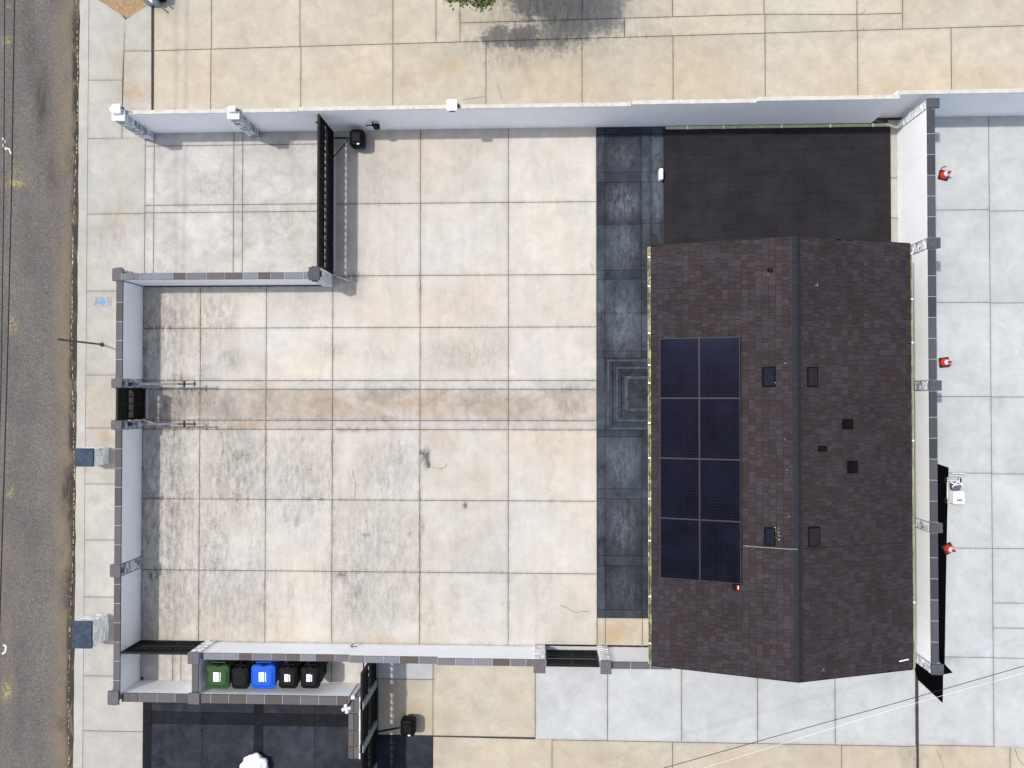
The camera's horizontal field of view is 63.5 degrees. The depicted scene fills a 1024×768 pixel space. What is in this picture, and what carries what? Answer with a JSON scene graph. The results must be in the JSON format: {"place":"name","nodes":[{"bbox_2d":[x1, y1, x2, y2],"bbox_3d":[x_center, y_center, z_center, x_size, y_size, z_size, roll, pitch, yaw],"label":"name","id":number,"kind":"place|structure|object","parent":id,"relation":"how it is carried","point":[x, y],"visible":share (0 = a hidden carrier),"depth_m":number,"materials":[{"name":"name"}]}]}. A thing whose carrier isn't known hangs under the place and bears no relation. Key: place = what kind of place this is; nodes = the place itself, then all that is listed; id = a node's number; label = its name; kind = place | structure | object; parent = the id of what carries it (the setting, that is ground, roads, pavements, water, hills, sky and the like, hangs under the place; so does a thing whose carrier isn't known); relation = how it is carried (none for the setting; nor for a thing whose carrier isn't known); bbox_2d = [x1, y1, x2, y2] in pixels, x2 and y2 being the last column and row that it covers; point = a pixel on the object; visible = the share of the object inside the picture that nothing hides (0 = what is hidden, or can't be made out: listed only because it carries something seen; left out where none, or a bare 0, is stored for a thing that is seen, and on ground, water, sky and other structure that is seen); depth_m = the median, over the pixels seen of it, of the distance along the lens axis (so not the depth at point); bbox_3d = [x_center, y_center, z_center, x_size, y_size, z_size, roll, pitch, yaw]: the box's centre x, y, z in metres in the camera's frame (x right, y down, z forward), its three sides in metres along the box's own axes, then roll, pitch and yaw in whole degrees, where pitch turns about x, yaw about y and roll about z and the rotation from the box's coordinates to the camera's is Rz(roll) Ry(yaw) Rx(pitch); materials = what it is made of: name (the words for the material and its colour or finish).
{"place":"outdoors","nodes":[
{"label":"outdoors","id":0,"kind":"place"},
{"bbox_2d":[0,0,4,421],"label":"overhead cable","id":1,"kind":"object","parent":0,"point":[3,211],"visible":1,"depth_m":20.83,"materials":[{"name":"black rubber"}]},
{"bbox_2d":[0,0,14,617],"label":"overhead cable","id":2,"kind":"object","parent":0,"point":[8,306],"visible":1,"depth_m":20.74,"materials":[{"name":"black rubber"}]},
{"bbox_2d":[0,0,79,767],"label":"road","id":3,"kind":"structure","parent":0,"point":[36,620],"depth_m":25.77,"materials":[{"name":"grey asphalt"}]},
{"bbox_2d":[68,0,77,763],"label":"gutter line","id":4,"kind":"object","parent":3,"relation":"on","point":[72,369],"visible":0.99,"depth_m":25.73,"materials":[{"name":"grey concrete"}]},
{"bbox_2d":[71,45,74,132],"bbox_3d":[-13.740,-9.210,25.859,0.102,0.001,2.766,-2,89,2],"label":"crack","id":5,"kind":"object","parent":3,"relation":"on","point":[71,92],"visible":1,"depth_m":25.86,"materials":[{"name":"black asphalt"}]},
{"bbox_2d":[83,138,144,767],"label":"sidewalk","id":6,"kind":"structure","parent":0,"point":[116,196],"depth_m":25.57,"materials":[{"name":"concrete"}]},
{"bbox_2d":[56,338,103,346],"bbox_3d":[-12.725,-1.239,24.420,0.140,2.352,0.140,0,89,2],"label":"sign post","id":7,"kind":"object","parent":6,"relation":"on","point":[101,344],"visible":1,"depth_m":24.43,"materials":[{"name":"grey metal"}]},
{"bbox_2d":[72,613,108,648],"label":"mailbox pillar","id":8,"kind":"structure","parent":6,"relation":"on","point":[90,631],"depth_m":24.51,"materials":[{"name":"stone"}]},
{"bbox_2d":[75,447,108,466],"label":"mailbox pillar","id":9,"kind":"structure","parent":6,"relation":"on","point":[90,457],"depth_m":24.63,"materials":[{"name":"stone"}]},
{"bbox_2d":[93,296,111,306],"bbox_3d":[-12.669,-2.552,25.604,0.570,0.020,0.341,0,89,2],"label":"meter cover","id":10,"kind":"object","parent":6,"relation":"on","point":[101,301],"visible":1,"depth_m":25.60,"materials":[{"name":"blue paint"}]},
{"bbox_2d":[99,0,146,17],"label":"soil bed","id":11,"kind":"object","parent":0,"point":[126,8],"visible":1,"depth_m":25.73,"materials":[{"name":"brown soil"}]},
{"bbox_2d":[141,654,362,683],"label":"enclosure floor","id":12,"kind":"structure","parent":0,"point":[161,667],"depth_m":25.33,"materials":[{"name":"concrete"}]},
{"bbox_2d":[206,660,240,688],"bbox_3d":[-8.587,8.535,24.725,0.700,1.079,0.778,0,89,2],"label":"wheelie bin","id":13,"kind":"object","parent":12,"relation":"on","point":[218,674],"visible":0.78,"depth_m":24.21,"materials":[{"name":"green plastic"}]},
{"bbox_2d":[122,640,368,758],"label":"enclosure wall","id":14,"kind":"structure","parent":12,"relation":"on","point":[196,691],"depth_m":24.18,"materials":[{"name":"stone"}]},
{"bbox_2d":[232,660,259,688],"bbox_3d":[-7.920,8.569,24.698,0.520,1.073,0.697,0,89,2],"label":"wheelie bin","id":15,"kind":"object","parent":12,"relation":"on","point":[241,675],"visible":0.83,"depth_m":24.18,"materials":[{"name":"black plastic"}]},
{"bbox_2d":[251,661,283,688],"bbox_3d":[-7.239,8.514,24.666,0.720,1.079,0.778,0,89,2],"label":"wheelie bin","id":16,"kind":"object","parent":12,"relation":"on","point":[264,674],"visible":0.72,"depth_m":24.15,"materials":[{"name":"blue plastic"}]},
{"bbox_2d":[279,661,306,687],"bbox_3d":[-6.502,8.532,24.634,0.560,1.079,0.697,0,89,2],"label":"wheelie bin","id":17,"kind":"object","parent":12,"relation":"on","point":[289,674],"visible":0.88,"depth_m":24.12,"materials":[{"name":"black plastic"}]},
{"bbox_2d":[301,661,327,687],"bbox_3d":[-5.854,8.522,24.606,0.560,1.079,0.697,0,89,2],"label":"wheelie bin","id":18,"kind":"object","parent":12,"relation":"on","point":[313,673],"visible":0.81,"depth_m":24.10,"materials":[{"name":"black plastic"}]},
{"bbox_2d":[149,702,359,767],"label":"dark driveway","id":19,"kind":"structure","parent":0,"point":[197,746],"depth_m":25.21,"materials":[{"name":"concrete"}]},
{"bbox_2d":[143,702,348,767],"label":"dark driveway band","id":20,"kind":"object","parent":19,"relation":"on","point":[258,718],"visible":0.87,"depth_m":25.23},
{"bbox_2d":[240,752,268,767],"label":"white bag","id":21,"kind":"object","parent":19,"relation":"on","point":[256,760],"visible":1,"depth_m":24.87,"materials":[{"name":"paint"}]},
{"bbox_2d":[141,127,596,646],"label":"yard floor","id":22,"kind":"structure","parent":0,"point":[290,594],"depth_m":25.17,"materials":[{"name":"concrete"}]},
{"bbox_2d":[334,150,335,271],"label":"gate track","id":23,"kind":"structure","parent":22,"relation":"on","point":[334,204],"depth_m":25.33,"materials":[{"name":"metal"}]},
{"bbox_2d":[316,114,349,273],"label":"sliding gate","id":24,"kind":"structure","parent":23,"relation":"on","point":[325,141],"depth_m":24.48,"materials":[{"name":"black metal"}]},
{"bbox_2d":[350,129,365,148],"bbox_3d":[-4.650,-7.382,25.042,0.440,0.600,0.520,0,89,2],"label":"gate motor","id":25,"kind":"object","parent":22,"relation":"on","point":[357,138],"visible":1,"depth_m":24.80,"materials":[{"name":"black plastic"}]},
{"bbox_2d":[423,452,430,467],"bbox_3d":[-2.579,2.306,25.100,0.194,0.004,0.504,-7,89,2],"label":"oil stain","id":26,"kind":"object","parent":22,"relation":"on","point":[425,456],"visible":1,"depth_m":25.10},
{"bbox_2d":[364,663,432,678],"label":"light step slab","id":27,"kind":"structure","parent":0,"point":[402,671],"depth_m":25.03,"materials":[{"name":"grey concrete"}]},
{"bbox_2d":[368,735,432,767],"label":"dark threshold","id":28,"kind":"object","parent":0,"point":[396,751],"visible":0.86,"depth_m":25.00,"materials":[{"name":"concrete"}]},
{"bbox_2d":[73,0,1023,767],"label":"joint bed","id":29,"kind":"object","parent":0,"point":[877,120],"visible":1,"depth_m":25.16,"materials":[{"name":"grey concrete"}]},
{"bbox_2d":[73,0,88,767],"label":"kerb","id":30,"kind":"structure","parent":29,"relation":"on","point":[81,373],"depth_m":25.61,"materials":[{"name":"concrete"}]},
{"bbox_2d":[88,0,150,137],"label":"sidewalk corner","id":31,"kind":"object","parent":29,"relation":"on","point":[109,46],"visible":0.91,"depth_m":25.71,"materials":[{"name":"concrete"}]},
{"bbox_2d":[107,267,142,705],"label":"boundary wall","id":32,"kind":"structure","parent":29,"relation":"on","point":[125,570],"depth_m":24.61,"materials":[{"name":"stone"}]},
{"bbox_2d":[116,388,144,420],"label":"street gate","id":33,"kind":"structure","parent":32,"relation":"attached to","point":[123,397],"depth_m":24.55,"materials":[{"name":"black metal"}]},
{"bbox_2d":[128,381,196,386],"bbox_3d":[-10.428,0.000,24.683,2.038,0.210,0.180,0,89,2],"label":"steel arm","id":34,"kind":"object","parent":32,"relation":"attached to","point":[132,383],"visible":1,"depth_m":24.69},
{"bbox_2d":[128,421,196,426],"bbox_3d":[-10.424,1.192,24.664,2.046,0.210,0.180,0,89,2],"label":"steel arm","id":35,"kind":"object","parent":32,"relation":"attached to","point":[183,423],"visible":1,"depth_m":24.67},
{"bbox_2d":[121,266,332,286],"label":"divider wall","id":36,"kind":"structure","parent":29,"relation":"on","point":[315,275],"depth_m":24.18,"materials":[{"name":"stone"}]},
{"bbox_2d":[145,131,328,272],"bbox_3d":[-8.435,-5.503,25.477,5.822,0.001,4.538,0,89,2],"label":"entrance apron","id":37,"kind":"object","parent":29,"relation":"on","point":[179,177],"visible":0.91,"depth_m":25.49,"materials":[{"name":"concrete"}]},
{"bbox_2d":[341,699,352,713],"bbox_3d":[-4.524,8.979,23.928,0.216,2.310,0.216,34,91,3],"label":"weather sensor","id":38,"kind":"object","parent":29,"relation":"on","point":[346,708],"visible":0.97,"depth_m":22.82,"materials":[{"name":"white plastic"}]},
{"bbox_2d":[143,389,595,420],"bbox_3d":[-4.419,0.635,25.208,13.930,0.001,0.936,0,89,2],"label":"yard band","id":39,"kind":"object","parent":29,"relation":"on","point":[383,404],"visible":1,"depth_m":25.20,"materials":[{"name":"concrete"}]},
{"bbox_2d":[143,381,595,429],"bbox_3d":[-4.419,0.637,25.208,13.930,0.001,1.480,0,89,2],"label":"yard border","id":40,"kind":"object","parent":29,"relation":"on","point":[513,425],"visible":0.96,"depth_m":25.19,"materials":[{"name":"concrete"}]},
{"bbox_2d":[351,663,400,767],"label":"driveway gate","id":41,"kind":"structure","parent":29,"relation":"on","point":[367,736],"depth_m":23.94,"materials":[{"name":"black metal"}]},
{"bbox_2d":[378,664,534,736],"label":"sandy walk","id":42,"kind":"structure","parent":29,"relation":"on","point":[465,700],"depth_m":24.94,"materials":[{"name":"concrete"}]},
{"bbox_2d":[400,715,415,735],"bbox_3d":[-3.080,10.173,24.702,0.440,0.600,0.520,0,89,2],"label":"gate motor","id":43,"kind":"object","parent":42,"relation":"on","point":[408,724],"visible":1,"depth_m":24.46,"materials":[{"name":"black plastic"}]},
{"bbox_2d":[110,88,1023,139],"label":"tall wall","id":44,"kind":"structure","parent":29,"relation":"on","point":[778,110],"depth_m":23.91,"materials":[{"name":"stone"}]},
{"bbox_2d":[365,122,379,129],"bbox_3d":[-4.148,-7.684,24.625,0.495,0.320,0.192,21,90,3],"label":"wall spotlight","id":45,"kind":"object","parent":44,"relation":"attached to","point":[375,126],"depth_m":24.48,"materials":[{"name":"black plastic"}]},
{"bbox_2d":[447,99,458,111],"bbox_3d":[-1.663,-7.849,23.353,0.350,0.130,0.325,0,89,2],"label":"wall camera","id":46,"kind":"object","parent":44,"relation":"on","point":[452,105],"depth_m":23.29,"materials":[{"name":"white paint"}]},
{"bbox_2d":[666,123,887,129],"bbox_3d":[7.901,-7.691,24.760,6.561,0.085,0.110,0,89,2],"label":"edge drain","id":47,"kind":"object","parent":29,"relation":"on","point":[774,126],"visible":1,"depth_m":24.73,"materials":[{"name":"white paint"}]},
{"bbox_2d":[916,676,918,767],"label":"drain slot","id":48,"kind":"object","parent":29,"relation":"on","point":[917,733],"visible":1,"depth_m":24.35,"materials":[{"name":"grey metal"}]},
{"bbox_2d":[897,98,943,674],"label":"stone capped wall","id":49,"kind":"structure","parent":29,"relation":"on","point":[916,177],"depth_m":22.92,"materials":[{"name":"stone"}]},
{"bbox_2d":[154,0,1023,109],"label":"sandy paving","id":50,"kind":"structure","parent":0,"point":[667,64],"depth_m":25.11,"materials":[{"name":"concrete"}]},
{"bbox_2d":[142,0,165,5],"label":"utility cabinet","id":51,"kind":"object","parent":50,"relation":"on","point":[152,2],"visible":1,"depth_m":25.54,"materials":[{"name":"metal"}]},
{"bbox_2d":[443,0,531,12],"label":"shade tree","id":52,"kind":"object","parent":50,"relation":"on","point":[482,3],"visible":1,"depth_m":23.22,"materials":[{"name":"green plant"}]},
{"bbox_2d":[597,618,647,646],"bbox_3d":[3.553,7.436,24.758,1.988,0.001,0.851,0,89,2],"label":"sandy patch","id":53,"kind":"object","parent":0,"point":[624,631],"visible":0.73,"depth_m":24.77,"materials":[{"name":"concrete"}]},
{"bbox_2d":[597,126,662,617],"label":"dark paving","id":54,"kind":"structure","parent":0,"point":[631,214],"depth_m":24.91,"materials":[{"name":"concrete"}]},
{"bbox_2d":[607,359,647,429],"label":"porch steps","id":55,"kind":"structure","parent":54,"relation":"on","point":[627,394],"depth_m":24.76,"materials":[{"name":"concrete"}]},
{"bbox_2d":[658,168,662,181],"bbox_3d":[4.447,-6.258,24.790,0.118,0.280,0.320,0,89,2],"label":"outlet box","id":56,"kind":"object","parent":54,"relation":"on","point":[660,175],"visible":1,"depth_m":24.66,"materials":[{"name":"white paint"}]},
{"bbox_2d":[536,644,915,745],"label":"grey paving","id":57,"kind":"structure","parent":0,"point":[643,704],"depth_m":24.61,"materials":[{"name":"concrete"}]},
{"bbox_2d":[187,642,671,673],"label":"garden wall","id":58,"kind":"structure","parent":57,"relation":"on","point":[610,658],"depth_m":24.14,"materials":[{"name":"stone"}]},
{"bbox_2d":[121,640,204,654],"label":"side gate","id":59,"kind":"structure","parent":58,"relation":"attached to","point":[165,647],"depth_m":24.74,"materials":[{"name":"black metal"}]},
{"bbox_2d":[546,650,599,666],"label":"wicket gate","id":60,"kind":"structure","parent":58,"relation":"attached to","point":[586,658],"depth_m":24.06,"materials":[{"name":"black metal"}]},
{"bbox_2d":[433,737,1023,767],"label":"sandy walk edge","id":61,"kind":"object","parent":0,"point":[454,752],"visible":0.99,"depth_m":24.62,"materials":[{"name":"concrete"}]},
{"bbox_2d":[664,127,890,243],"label":"dark patio","id":62,"kind":"structure","parent":0,"point":[735,184],"depth_m":24.68,"materials":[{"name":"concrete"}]},
{"bbox_2d":[665,666,1022,767],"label":"overhead cable","id":63,"kind":"object","parent":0,"point":[844,717],"visible":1,"depth_m":19.95,"materials":[{"name":"black rubber"}]},
{"bbox_2d":[705,673,1022,767],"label":"overhead cable","id":64,"kind":"object","parent":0,"point":[866,717],"visible":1,"depth_m":19.93,"materials":[{"name":"black rubber"}]},
{"bbox_2d":[888,120,899,241],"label":"narrow path","id":65,"kind":"structure","parent":0,"point":[892,124],"depth_m":24.63,"materials":[{"name":"concrete"}]},
{"bbox_2d":[917,116,1023,746],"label":"paving","id":66,"kind":"structure","parent":0,"point":[976,160],"depth_m":24.41,"materials":[{"name":"grey concrete"}]},
{"bbox_2d":[914,464,952,702],"bbox_3d":[12.365,5.855,24.392,1.164,0.012,7.040,0,89,2],"label":"black sheet","id":67,"kind":"object","parent":66,"relation":"on","point":[929,681],"visible":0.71,"depth_m":24.37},
{"bbox_2d":[937,170,951,180],"bbox_3d":[12.793,-6.190,24.340,0.300,0.455,0.300,14,90,3],"label":"traffic cone","id":68,"kind":"object","parent":66,"relation":"on","point":[943,175],"visible":1,"depth_m":24.49,"materials":[{"name":"plastic"}]},
{"bbox_2d":[938,357,951,367],"bbox_3d":[12.764,-0.639,24.255,0.300,0.455,0.300,-6,89,2],"label":"traffic cone","id":69,"kind":"object","parent":66,"relation":"on","point":[944,362],"visible":1,"depth_m":24.43,"materials":[{"name":"red plastic"}]},
{"bbox_2d":[942,542,955,554],"bbox_3d":[12.836,4.843,24.167,0.300,0.455,0.300,-29,88,2],"label":"traffic cone","id":70,"kind":"object","parent":66,"relation":"on","point":[947,548],"visible":1,"depth_m":24.32,"materials":[{"name":"red plastic"}]},
{"bbox_2d":[944,473,964,503],"bbox_3d":[12.951,3.042,24.199,0.440,0.435,0.916,0,89,2],"label":"wheeled machine","id":71,"kind":"object","parent":66,"relation":"on","point":[956,495],"visible":1,"depth_m":24.07,"materials":[{"name":"grey paint"}]},
{"label":"side yard floor","id":72,"kind":"structure","parent":0,"visible":0},
{"bbox_2d":[648,236,914,682],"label":"house","id":73,"kind":"structure","parent":72,"relation":"on","point":[827,439],"depth_m":21.40,"materials":[{"name":"brown tile"}]},
{"bbox_2d":[660,338,698,397],"bbox_3d":[4.431,-0.421,21.928,1.034,0.036,1.586,0,89,20],"label":"solar panel","id":74,"kind":"object","parent":73,"relation":"attached to","point":[679,367],"visible":1,"depth_m":21.91,"materials":[{"name":"glass"}]},
{"bbox_2d":[660,518,699,580],"bbox_3d":[4.429,4.353,21.855,1.034,0.036,1.586,0,89,20],"label":"solar panel","id":75,"kind":"object","parent":73,"relation":"attached to","point":[679,548],"visible":1,"depth_m":21.84,"materials":[{"name":"glass"}]},
{"bbox_2d":[660,458,699,519],"bbox_3d":[4.430,2.762,21.879,1.034,0.036,1.586,0,89,20],"label":"solar panel","id":76,"kind":"object","parent":73,"relation":"attached to","point":[679,488],"visible":1,"depth_m":21.86,"materials":[{"name":"glass"}]},
{"bbox_2d":[660,398,699,458],"bbox_3d":[4.430,1.170,21.904,1.034,0.036,1.586,0,89,20],"label":"solar panel","id":77,"kind":"object","parent":73,"relation":"attached to","point":[679,427],"visible":1,"depth_m":21.89,"materials":[{"name":"glass"}]},
{"bbox_2d":[699,337,739,397],"bbox_3d":[5.405,-0.427,21.563,1.034,0.035,1.586,0,89,21],"label":"solar panel","id":78,"kind":"object","parent":73,"relation":"attached to","point":[719,367],"visible":1,"depth_m":21.55,"materials":[{"name":"glass"}]},
{"bbox_2d":[699,398,739,459],"bbox_3d":[5.404,1.165,21.538,1.034,0.035,1.586,0,89,21],"label":"solar panel","id":79,"kind":"object","parent":73,"relation":"attached to","point":[719,427],"visible":1,"depth_m":21.53,"materials":[{"name":"glass"}]},
{"bbox_2d":[700,520,740,583],"bbox_3d":[5.403,4.348,21.489,1.034,0.035,1.586,0,89,21],"label":"solar panel","id":80,"kind":"object","parent":73,"relation":"attached to","point":[720,551],"visible":1,"depth_m":21.47,"materials":[{"name":"glass"}]},
{"bbox_2d":[700,459,740,521],"bbox_3d":[5.404,2.756,21.514,1.034,0.035,1.586,0,89,21],"label":"solar panel","id":81,"kind":"object","parent":73,"relation":"attached to","point":[720,489],"visible":1,"depth_m":21.50,"materials":[{"name":"glass"}]},
{"bbox_2d":[732,583,738,590],"bbox_3d":[5.780,5.240,21.353,0.160,0.140,0.170,0,89,2],"label":"junction box","id":82,"kind":"object","parent":73,"relation":"attached to","point":[735,587],"visible":1,"depth_m":21.34,"materials":[{"name":"black plastic"}]},
{"bbox_2d":[743,545,797,549],"bbox_3d":[6.582,4.171,21.103,1.269,0.427,0.031,0,89,2],"label":"roof conduit","id":83,"kind":"object","parent":73,"relation":"attached to","point":[769,547],"visible":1,"depth_m":21.11,"materials":[{"name":"grey metal"}]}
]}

